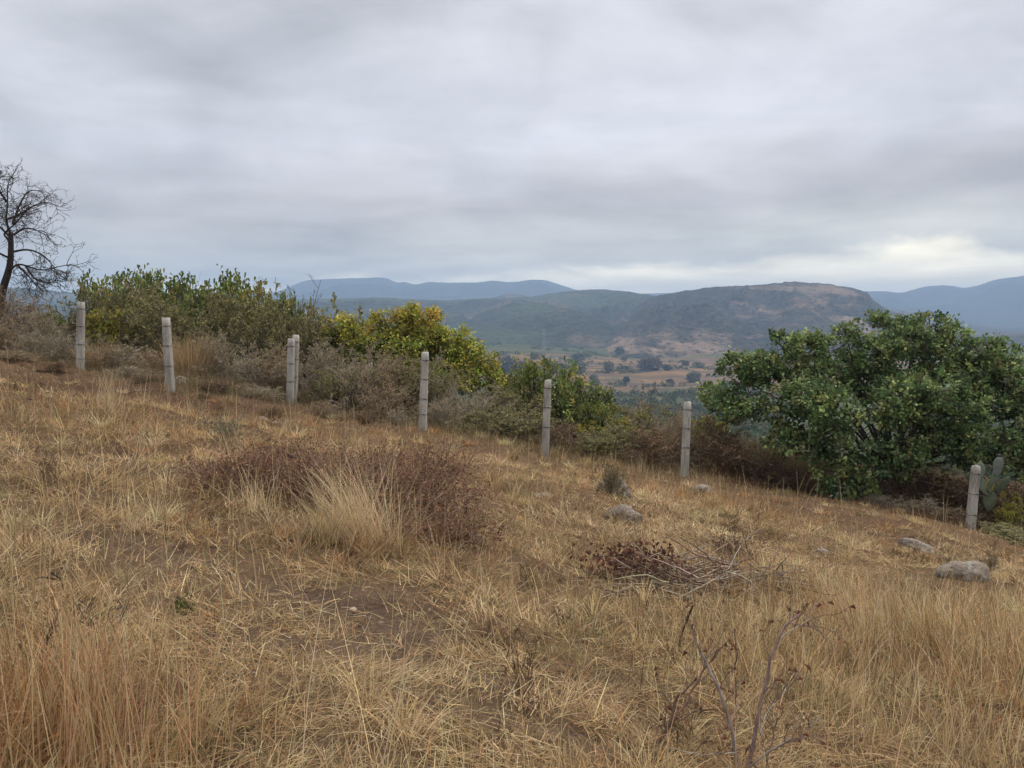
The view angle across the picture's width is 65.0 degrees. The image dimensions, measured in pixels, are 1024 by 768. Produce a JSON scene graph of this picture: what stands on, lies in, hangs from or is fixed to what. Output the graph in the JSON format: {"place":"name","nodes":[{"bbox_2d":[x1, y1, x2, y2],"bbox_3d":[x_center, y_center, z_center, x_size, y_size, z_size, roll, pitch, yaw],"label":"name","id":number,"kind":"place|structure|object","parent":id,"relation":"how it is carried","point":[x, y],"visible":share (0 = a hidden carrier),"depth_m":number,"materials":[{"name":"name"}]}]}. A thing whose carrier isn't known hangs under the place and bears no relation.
{"place":"outdoors","nodes":[
{"label":"outdoors","id":0,"kind":"place"},
{"bbox_2d":[4,287,655,348],"bbox_3d":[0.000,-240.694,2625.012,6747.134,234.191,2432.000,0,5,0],"label":"hill","id":1,"kind":"structure","parent":0,"point":[592,319],"depth_m":1930.84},
{"bbox_2d":[196,277,668,300],"bbox_3d":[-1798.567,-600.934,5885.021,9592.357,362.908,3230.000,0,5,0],"label":"mountain","id":2,"kind":"structure","parent":0,"point":[377,287],"depth_m":5185.07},
{"bbox_2d":[0,337,1023,767],"bbox_3d":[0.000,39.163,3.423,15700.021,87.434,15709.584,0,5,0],"label":"ground","id":3,"kind":"structure","parent":0,"point":[342,601],"depth_m":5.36,"materials":[{"name":"plant"}]},
{"bbox_2d":[0,317,38,353],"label":"bare shrub","id":4,"kind":"object","parent":3,"relation":"on","point":[3,340],"visible":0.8,"depth_m":18.78,"materials":[{"name":"brown plant"}]},
{"bbox_2d":[0,330,62,359],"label":"bare shrub","id":5,"kind":"object","parent":3,"relation":"on","point":[28,343],"visible":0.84,"depth_m":18.48,"materials":[{"name":"brown plant"}]},
{"bbox_2d":[0,284,71,349],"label":"bare shrub","id":6,"kind":"object","parent":3,"relation":"on","point":[7,310],"visible":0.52,"depth_m":20.49,"materials":[{"name":"brown plant"}]},
{"bbox_2d":[3,302,75,359],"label":"bare shrub","id":7,"kind":"object","parent":3,"relation":"on","point":[44,329],"visible":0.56,"depth_m":19.30,"materials":[{"name":"brown plant"}]},
{"bbox_2d":[0,157,99,314],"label":"bare tree","id":8,"kind":"object","parent":3,"relation":"on","point":[10,266],"visible":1,"depth_m":20.67,"materials":[{"name":"brown plant"}]},
{"bbox_2d":[27,360,80,371],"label":"dry weed clump","id":9,"kind":"object","parent":3,"relation":"on","point":[57,366],"visible":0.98,"depth_m":16.73,"materials":[{"name":"brown plant"}]},
{"bbox_2d":[34,319,91,365],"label":"bare shrub","id":10,"kind":"object","parent":3,"relation":"on","point":[63,345],"visible":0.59,"depth_m":19.05,"materials":[{"name":"brown plant"}]},
{"bbox_2d":[38,271,135,352],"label":"feathery shrub","id":11,"kind":"object","parent":3,"relation":"on","point":[95,304],"visible":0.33,"depth_m":21.11,"materials":[{"name":"green plant"}]},
{"bbox_2d":[68,342,125,370],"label":"tall grass clump","id":12,"kind":"object","parent":3,"relation":"on","point":[94,363],"visible":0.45,"depth_m":18.66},
{"bbox_2d":[73,362,130,415],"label":"grass tuft","id":13,"kind":"object","parent":3,"relation":"on","point":[110,405],"visible":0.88,"depth_m":11.03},
{"bbox_2d":[72,596,141,633],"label":"dry plant","id":14,"kind":"object","parent":3,"relation":"on","point":[123,612],"visible":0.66,"depth_m":3.73,"materials":[{"name":"brown plant"}]},
{"bbox_2d":[75,289,142,363],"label":"yellow shrub","id":15,"kind":"object","parent":3,"relation":"on","point":[112,326],"visible":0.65,"depth_m":19.94,"materials":[{"name":"green plant"}]},
{"bbox_2d":[70,333,160,371],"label":"bare shrub","id":16,"kind":"object","parent":3,"relation":"on","point":[113,359],"visible":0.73,"depth_m":18.76,"materials":[{"name":"brown plant"}]},
{"bbox_2d":[75,263,164,348],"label":"leafy shrub","id":17,"kind":"object","parent":3,"relation":"on","point":[95,285],"visible":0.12,"depth_m":23.26,"materials":[{"name":"green plant"}]},
{"bbox_2d":[0,569,241,767],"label":"grass tuft","id":18,"kind":"object","parent":3,"relation":"on","point":[82,731],"visible":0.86,"depth_m":2.63,"materials":[{"name":"plant"}]},
{"bbox_2d":[89,279,184,361],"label":"feathery shrub","id":19,"kind":"object","parent":3,"relation":"on","point":[143,289],"visible":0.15,"depth_m":21.54,"materials":[{"name":"green plant"}]},
{"bbox_2d":[111,346,179,377],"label":"bare shrub","id":20,"kind":"object","parent":3,"relation":"on","point":[151,360],"visible":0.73,"depth_m":18.41,"materials":[{"name":"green plant"}]},
{"bbox_2d":[101,280,211,360],"bbox_3d":[-8.915,-1.407,20.767,2.346,2.451,2.878,3,6,34],"label":"feathery shrub","id":21,"kind":"object","parent":3,"relation":"on","point":[149,315],"visible":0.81,"depth_m":20.32,"materials":[{"name":"green plant"}]},
{"bbox_2d":[139,268,184,348],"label":"leafy shrub","id":22,"kind":"object","parent":3,"relation":"on","point":[160,277],"visible":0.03,"depth_m":23.62,"materials":[{"name":"green plant"}]},
{"bbox_2d":[165,587,198,615],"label":"green sprig","id":23,"kind":"object","parent":3,"relation":"on","point":[178,601],"visible":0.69,"depth_m":4.19,"materials":[{"name":"green plant"}]},
{"bbox_2d":[144,328,228,380],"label":"tall grass clump","id":24,"kind":"object","parent":3,"relation":"on","point":[186,361],"visible":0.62,"depth_m":18.57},
{"bbox_2d":[147,285,247,355],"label":"feathery shrub","id":25,"kind":"object","parent":3,"relation":"on","point":[210,306],"visible":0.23,"depth_m":20.97,"materials":[{"name":"green plant"}]},
{"bbox_2d":[162,264,271,345],"bbox_3d":[-8.523,-1.678,23.396,3.014,3.553,2.192,0,5,2],"label":"leafy shrub","id":26,"kind":"object","parent":3,"relation":"on","point":[230,285],"visible":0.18,"depth_m":22.89,"materials":[{"name":"green plant"}]},
{"bbox_2d":[174,328,260,380],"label":"bare shrub","id":27,"kind":"object","parent":3,"relation":"on","point":[218,359],"visible":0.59,"depth_m":18.98,"materials":[{"name":"brown plant"}]},
{"bbox_2d":[187,377,248,392],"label":"dry weed clump","id":28,"kind":"object","parent":3,"relation":"on","point":[218,385],"visible":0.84,"depth_m":17.10,"materials":[{"name":"brown plant"}]},
{"bbox_2d":[194,408,246,442],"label":"herb clump","id":29,"kind":"object","parent":3,"relation":"on","point":[220,424],"visible":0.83,"depth_m":10.24,"materials":[{"name":"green plant"}]},
{"bbox_2d":[182,290,291,381],"bbox_3d":[-7.215,-1.111,20.919,2.939,2.717,2.701,-1,5,-10],"label":"feathery shrub","id":30,"kind":"object","parent":3,"relation":"on","point":[221,303],"visible":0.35,"depth_m":20.86,"materials":[{"name":"green plant"}]},
{"bbox_2d":[201,460,282,513],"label":"grass tuft","id":31,"kind":"object","parent":3,"relation":"on","point":[251,499],"visible":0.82,"depth_m":6.62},
{"bbox_2d":[209,337,286,388],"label":"bare shrub","id":32,"kind":"object","parent":3,"relation":"on","point":[240,364],"visible":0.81,"depth_m":18.85,"materials":[{"name":"grey plant"}]},
{"bbox_2d":[233,276,280,377],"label":"leafy shrub","id":33,"kind":"object","parent":3,"relation":"on","point":[262,292],"visible":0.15,"depth_m":23.04,"materials":[{"name":"green plant"}]},
{"bbox_2d":[226,383,292,398],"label":"bare shrub","id":34,"kind":"object","parent":3,"relation":"on","point":[258,391],"visible":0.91,"depth_m":17.53,"materials":[{"name":"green plant"}]},
{"bbox_2d":[238,342,312,392],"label":"bare shrub","id":35,"kind":"object","parent":3,"relation":"on","point":[276,384],"visible":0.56,"depth_m":19.26,"materials":[{"name":"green plant"}]},
{"bbox_2d":[260,289,305,358],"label":"leafy shrub","id":36,"kind":"object","parent":3,"relation":"on","point":[285,300],"visible":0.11,"depth_m":23.58,"materials":[{"name":"green plant"}]},
{"bbox_2d":[227,283,339,383],"bbox_3d":[-5.839,-1.081,20.718,2.878,2.980,2.346,-1,5,-14],"label":"feathery shrub","id":37,"kind":"object","parent":3,"relation":"on","point":[274,329],"visible":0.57,"depth_m":20.44,"materials":[{"name":"green plant"}]},
{"bbox_2d":[261,308,358,392],"bbox_3d":[-5.285,-0.724,20.986,2.626,2.561,2.363,-1,5,-13],"label":"feathery shrub","id":38,"kind":"object","parent":3,"relation":"on","point":[319,338],"visible":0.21,"depth_m":20.87,"materials":[{"name":"green plant"}]},
{"bbox_2d":[272,337,368,405],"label":"bare shrub","id":39,"kind":"object","parent":3,"relation":"on","point":[329,359],"visible":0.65,"depth_m":19.01,"materials":[{"name":"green plant"}]},
{"bbox_2d":[278,473,362,546],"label":"grass tuft","id":40,"kind":"object","parent":3,"relation":"on","point":[320,527],"visible":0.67,"depth_m":6.26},
{"bbox_2d":[301,399,341,416],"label":"bare shrub","id":41,"kind":"object","parent":3,"relation":"on","point":[322,409],"visible":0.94,"depth_m":17.07,"materials":[{"name":"brown plant"}]},
{"bbox_2d":[297,368,358,410],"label":"feathery shrub","id":42,"kind":"object","parent":3,"relation":"on","point":[336,396],"visible":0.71,"depth_m":18.39,"materials":[{"name":"green plant"}]},
{"bbox_2d":[171,420,518,558],"bbox_3d":[-1.711,0.964,8.527,3.579,1.293,4.634,0,5,0],"label":"dry bush","id":43,"kind":"object","parent":3,"relation":"on","point":[422,474],"visible":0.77,"depth_m":7.50,"materials":[{"name":"brown plant"}]},
{"bbox_2d":[303,341,402,411],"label":"bare shrub","id":44,"kind":"object","parent":3,"relation":"on","point":[359,388],"visible":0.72,"depth_m":18.50,"materials":[{"name":"grey plant"}]},
{"bbox_2d":[327,408,402,422],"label":"dry weed clump","id":45,"kind":"object","parent":3,"relation":"on","point":[362,417],"visible":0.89,"depth_m":16.73,"materials":[{"name":"brown plant"}]},
{"bbox_2d":[283,438,465,550],"bbox_3d":[-1.148,0.838,6.240,1.619,1.000,1.387,0,5,0],"label":"grass tuft","id":46,"kind":"object","parent":3,"relation":"on","point":[375,531],"visible":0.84,"depth_m":6.31,"materials":[{"name":"plant"}]},
{"bbox_2d":[301,549,463,767],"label":"grass tuft","id":47,"kind":"object","parent":3,"relation":"on","point":[395,710],"visible":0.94,"depth_m":2.75,"materials":[{"name":"plant"}]},
{"bbox_2d":[352,381,429,420],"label":"bare shrub","id":48,"kind":"object","parent":3,"relation":"on","point":[396,398],"visible":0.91,"depth_m":17.82,"materials":[{"name":"brown plant"}]},
{"bbox_2d":[354,346,445,415],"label":"bare shrub","id":49,"kind":"object","parent":3,"relation":"on","point":[387,375],"visible":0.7,"depth_m":18.44,"materials":[{"name":"grey plant"}]},
{"bbox_2d":[360,346,466,416],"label":"feathery shrub","id":50,"kind":"object","parent":3,"relation":"on","point":[416,392],"visible":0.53,"depth_m":18.62,"materials":[{"name":"green plant"}]},
{"bbox_2d":[320,300,507,411],"bbox_3d":[-2.626,-0.579,21.228,5.165,3.286,2.191,0,5,0],"label":"autumn tree","id":51,"kind":"object","parent":3,"relation":"on","point":[432,335],"visible":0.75,"depth_m":20.93,"materials":[{"name":"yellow plant"}]},
{"bbox_2d":[403,373,482,425],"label":"bare shrub","id":52,"kind":"object","parent":3,"relation":"on","point":[450,395],"visible":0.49,"depth_m":18.45,"materials":[{"name":"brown plant"}]},
{"bbox_2d":[410,397,475,428],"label":"bare shrub","id":53,"kind":"object","parent":3,"relation":"on","point":[438,411],"visible":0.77,"depth_m":17.62,"materials":[{"name":"brown plant"}]},
{"bbox_2d":[430,385,518,425],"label":"bare shrub","id":54,"kind":"object","parent":3,"relation":"on","point":[477,403],"visible":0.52,"depth_m":18.75,"materials":[{"name":"brown plant"}]},
{"bbox_2d":[442,406,508,434],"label":"feathery shrub","id":55,"kind":"object","parent":3,"relation":"on","point":[486,422],"visible":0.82,"depth_m":17.75,"materials":[{"name":"green plant"}]},
{"bbox_2d":[457,379,527,417],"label":"feathery shrub","id":56,"kind":"object","parent":3,"relation":"on","point":[496,388],"visible":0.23,"depth_m":19.92,"materials":[{"name":"green plant"}]},
{"bbox_2d":[463,388,552,431],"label":"feathery shrub","id":57,"kind":"object","parent":3,"relation":"on","point":[503,394],"visible":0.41,"depth_m":19.20,"materials":[{"name":"green plant"}]},
{"bbox_2d":[460,403,557,442],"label":"feathery shrub","id":58,"kind":"object","parent":3,"relation":"on","point":[510,425],"visible":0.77,"depth_m":17.78,"materials":[{"name":"green plant"}]},
{"bbox_2d":[0,363,1022,767],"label":"soil clods","id":59,"kind":"object","parent":3,"relation":"on","point":[492,687],"visible":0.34,"depth_m":5.00,"materials":[{"name":"brown soil"}]},
{"bbox_2d":[0,336,1023,540],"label":"undergrowth","id":60,"kind":"object","parent":3,"relation":"on","point":[794,462],"visible":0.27,"depth_m":17.45,"materials":[{"name":"brown plant"}]},
{"bbox_2d":[1,299,1022,529],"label":"wire fence","id":61,"kind":"object","parent":3,"relation":"on","point":[292,363],"visible":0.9,"depth_m":16.43,"materials":[{"name":"concrete"}]},
{"bbox_2d":[7,375,1023,767],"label":"field weeds","id":62,"kind":"object","parent":3,"relation":"on","point":[667,663],"visible":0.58,"depth_m":5.78,"materials":[{"name":"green plant"}]},
{"bbox_2d":[504,351,584,423],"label":"leafy shrub","id":63,"kind":"object","parent":3,"relation":"on","point":[530,374],"visible":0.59,"depth_m":20.04,"materials":[{"name":"green plant"}]},
{"bbox_2d":[521,416,593,451],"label":"dry weed clump","id":64,"kind":"object","parent":3,"relation":"on","point":[565,426],"visible":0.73,"depth_m":17.65,"materials":[{"name":"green plant"}]},
{"bbox_2d":[550,376,619,443],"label":"leafy shrub","id":65,"kind":"object","parent":3,"relation":"on","point":[574,403],"visible":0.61,"depth_m":19.96,"materials":[{"name":"green plant"}]},
{"bbox_2d":[554,434,624,456],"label":"feathery shrub","id":66,"kind":"object","parent":3,"relation":"on","point":[586,449],"visible":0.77,"depth_m":17.30,"materials":[{"name":"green plant"}]},
{"bbox_2d":[575,396,616,440],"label":"leafy shrub","id":67,"kind":"object","parent":3,"relation":"on","point":[597,411],"visible":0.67,"depth_m":19.32,"materials":[{"name":"green plant"}]},
{"bbox_2d":[571,403,649,442],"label":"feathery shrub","id":68,"kind":"object","parent":3,"relation":"on","point":[618,422],"visible":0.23,"depth_m":18.79,"materials":[{"name":"green plant"}]},
{"bbox_2d":[588,460,633,497],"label":"shrub","id":69,"kind":"object","parent":3,"relation":"on","point":[614,475],"visible":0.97,"depth_m":10.99,"materials":[{"name":"green plant"}]},
{"bbox_2d":[574,416,654,458],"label":"feathery shrub","id":70,"kind":"object","parent":3,"relation":"on","point":[610,430],"visible":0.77,"depth_m":17.83,"materials":[{"name":"green plant"}]},
{"bbox_2d":[602,504,643,523],"bbox_3d":[1.322,1.626,9.619,0.508,0.392,0.371,0,5,-2],"label":"rock","id":71,"kind":"object","parent":3,"relation":"on","point":[630,511],"visible":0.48,"depth_m":9.49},
{"bbox_2d":[603,402,670,452],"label":"feathery shrub","id":72,"kind":"object","parent":3,"relation":"on","point":[625,412],"visible":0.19,"depth_m":19.28,"materials":[{"name":"green plant"}]},
{"bbox_2d":[613,446,674,466],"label":"dry weed clump","id":73,"kind":"object","parent":3,"relation":"on","point":[643,457],"visible":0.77,"depth_m":17.21,"materials":[{"name":"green plant"}]},
{"bbox_2d":[636,356,662,370],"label":"valley tree","id":74,"kind":"object","parent":3,"relation":"on","point":[649,363],"visible":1,"depth_m":936.46,"materials":[{"name":"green plant"}]},
{"bbox_2d":[610,425,702,466],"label":"dry weed clump","id":75,"kind":"object","parent":3,"relation":"on","point":[654,441],"visible":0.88,"depth_m":17.57,"materials":[{"name":"brown plant"}]},
{"bbox_2d":[603,393,710,465],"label":"bare shrub","id":76,"kind":"object","parent":3,"relation":"on","point":[660,424],"visible":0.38,"depth_m":18.53,"materials":[{"name":"brown plant"}]},
{"bbox_2d":[648,403,720,469],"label":"bare shrub","id":77,"kind":"object","parent":3,"relation":"on","point":[679,418],"visible":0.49,"depth_m":18.47,"materials":[{"name":"brown plant"}]},
{"bbox_2d":[555,517,839,610],"bbox_3d":[1.957,1.578,7.304,2.062,0.885,3.809,4,6,37],"label":"stick pile","id":78,"kind":"object","parent":3,"relation":"on","point":[653,565],"visible":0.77,"depth_m":6.68,"materials":[{"name":"brown plant"}]},
{"bbox_2d":[676,400,732,460],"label":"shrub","id":79,"kind":"object","parent":3,"relation":"on","point":[727,427],"visible":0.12,"depth_m":19.65,"materials":[{"name":"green plant"}]},
{"bbox_2d":[679,413,756,469],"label":"dry weed clump","id":80,"kind":"object","parent":3,"relation":"on","point":[708,429],"visible":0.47,"depth_m":18.82,"materials":[{"name":"brown plant"}]},
{"bbox_2d":[712,535,743,562],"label":"dead bush","id":81,"kind":"object","parent":3,"relation":"on","point":[729,548],"visible":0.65,"depth_m":8.44,"materials":[{"name":"brown plant"}]},
{"bbox_2d":[679,433,780,476],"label":"dry weed clump","id":82,"kind":"object","parent":3,"relation":"on","point":[726,452],"visible":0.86,"depth_m":18.06,"materials":[{"name":"brown plant"}]},
{"bbox_2d":[441,342,1023,480],"bbox_3d":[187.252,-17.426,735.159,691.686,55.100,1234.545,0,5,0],"label":"valley scrub","id":83,"kind":"object","parent":3,"relation":"on","point":[762,430],"visible":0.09,"depth_m":545.57,"materials":[{"name":"green plant"}]},
{"bbox_2d":[650,580,855,767],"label":"dead shrub","id":84,"kind":"object","parent":3,"relation":"on","point":[728,717],"visible":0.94,"depth_m":3.43,"materials":[{"name":"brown plant"}]},
{"bbox_2d":[717,444,801,488],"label":"dry weed clump","id":85,"kind":"object","parent":3,"relation":"on","point":[761,466],"visible":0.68,"depth_m":17.86,"materials":[{"name":"brown plant"}]},
{"bbox_2d":[736,458,807,489],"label":"dry weed clump","id":86,"kind":"object","parent":3,"relation":"on","point":[787,473],"visible":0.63,"depth_m":17.86,"materials":[{"name":"brown plant"}]},
{"bbox_2d":[772,471,840,496],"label":"dry weed clump","id":87,"kind":"object","parent":3,"relation":"on","point":[809,484],"visible":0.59,"depth_m":17.60,"materials":[{"name":"brown plant"}]},
{"bbox_2d":[695,308,1023,502],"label":"oak tree","id":88,"kind":"object","parent":3,"relation":"on","point":[919,395],"visible":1,"depth_m":17.50,"materials":[{"name":"green plant"}]},
{"bbox_2d":[810,565,922,642],"bbox_3d":[2.518,1.607,5.931,0.704,0.600,0.832,-2,6,-26],"label":"grass tuft","id":89,"kind":"object","parent":3,"relation":"on","point":[859,608],"visible":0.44,"depth_m":5.88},
{"bbox_2d":[848,494,914,511],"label":"bare shrub","id":90,"kind":"object","parent":3,"relation":"on","point":[874,499],"visible":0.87,"depth_m":16.63,"materials":[{"name":"brown plant"}]},
{"bbox_2d":[847,464,927,503],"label":"dry weed clump","id":91,"kind":"object","parent":3,"relation":"on","point":[890,482],"visible":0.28,"depth_m":17.54,"materials":[{"name":"brown plant"}]},
{"bbox_2d":[898,537,936,552],"bbox_3d":[6.052,2.475,11.975,0.547,0.365,0.394,1,5,10],"label":"rock","id":92,"kind":"object","parent":3,"relation":"on","point":[904,541],"visible":0.51,"depth_m":11.89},
{"bbox_2d":[879,493,965,523],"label":"bare shrub","id":93,"kind":"object","parent":3,"relation":"on","point":[910,509],"visible":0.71,"depth_m":16.40,"materials":[{"name":"brown plant"}]},
{"bbox_2d":[882,461,986,510],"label":"dry weed clump","id":94,"kind":"object","parent":3,"relation":"on","point":[930,487],"visible":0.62,"depth_m":17.41,"materials":[{"name":"brown plant"}]},
{"bbox_2d":[903,501,996,525],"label":"dry weed clump","id":95,"kind":"object","parent":3,"relation":"on","point":[950,517],"visible":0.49,"depth_m":15.96,"materials":[{"name":"brown plant"}]},
{"bbox_2d":[933,560,990,581],"bbox_3d":[5.233,2.280,9.361,0.636,0.464,0.445,0,5,5],"label":"rock","id":96,"kind":"object","parent":3,"relation":"on","point":[973,568],"visible":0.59,"depth_m":9.23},
{"bbox_2d":[926,467,1006,523],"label":"dry weed clump","id":97,"kind":"object","parent":3,"relation":"on","point":[962,495],"visible":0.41,"depth_m":17.08,"materials":[{"name":"brown plant"}]},
{"bbox_2d":[939,475,1023,528],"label":"dry weed clump","id":98,"kind":"object","parent":3,"relation":"on","point":[983,509],"visible":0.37,"depth_m":16.90,"materials":[{"name":"brown plant"}]},
{"bbox_2d":[965,457,1009,511],"bbox_3d":[9.471,2.014,16.069,0.930,1.104,0.201,0,5,0],"label":"prickly pear","id":99,"kind":"object","parent":3,"relation":"on","point":[987,488],"visible":0.81,"depth_m":16.09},
{"bbox_2d":[960,476,1023,529],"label":"dry weed clump","id":100,"kind":"object","parent":3,"relation":"on","point":[1010,495],"visible":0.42,"depth_m":16.73,"materials":[{"name":"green plant"}]},
{"bbox_2d":[978,521,1023,544],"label":"feathery shrub","id":101,"kind":"object","parent":3,"relation":"on","point":[1018,535],"visible":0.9,"depth_m":14.70,"materials":[{"name":"green plant"}]},
{"bbox_2d":[993,491,1023,530],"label":"yellow shrub","id":102,"kind":"object","parent":3,"relation":"on","point":[1010,511],"visible":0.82,"depth_m":15.86,"materials":[{"name":"green plant"}]},
{"bbox_2d":[0,0,1023,293],"label":"sky","id":103,"kind":"structure","parent":0,"point":[636,146],"materials":[{"name":"grey"}]},
{"bbox_2d":[602,281,986,358],"bbox_3d":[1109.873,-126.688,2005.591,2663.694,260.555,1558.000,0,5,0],"label":"hill","id":104,"kind":"structure","parent":0,"point":[714,320],"depth_m":1555.17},
{"bbox_2d":[864,276,1023,325],"bbox_3d":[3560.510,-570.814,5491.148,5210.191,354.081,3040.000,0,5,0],"label":"mountain","id":105,"kind":"structure","parent":0,"point":[998,302],"depth_m":4698.64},
{"bbox_2d":[884,307,1023,336],"bbox_3d":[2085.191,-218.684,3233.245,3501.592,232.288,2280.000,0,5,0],"label":"hill","id":106,"kind":"structure","parent":0,"point":[983,329],"depth_m":2997.01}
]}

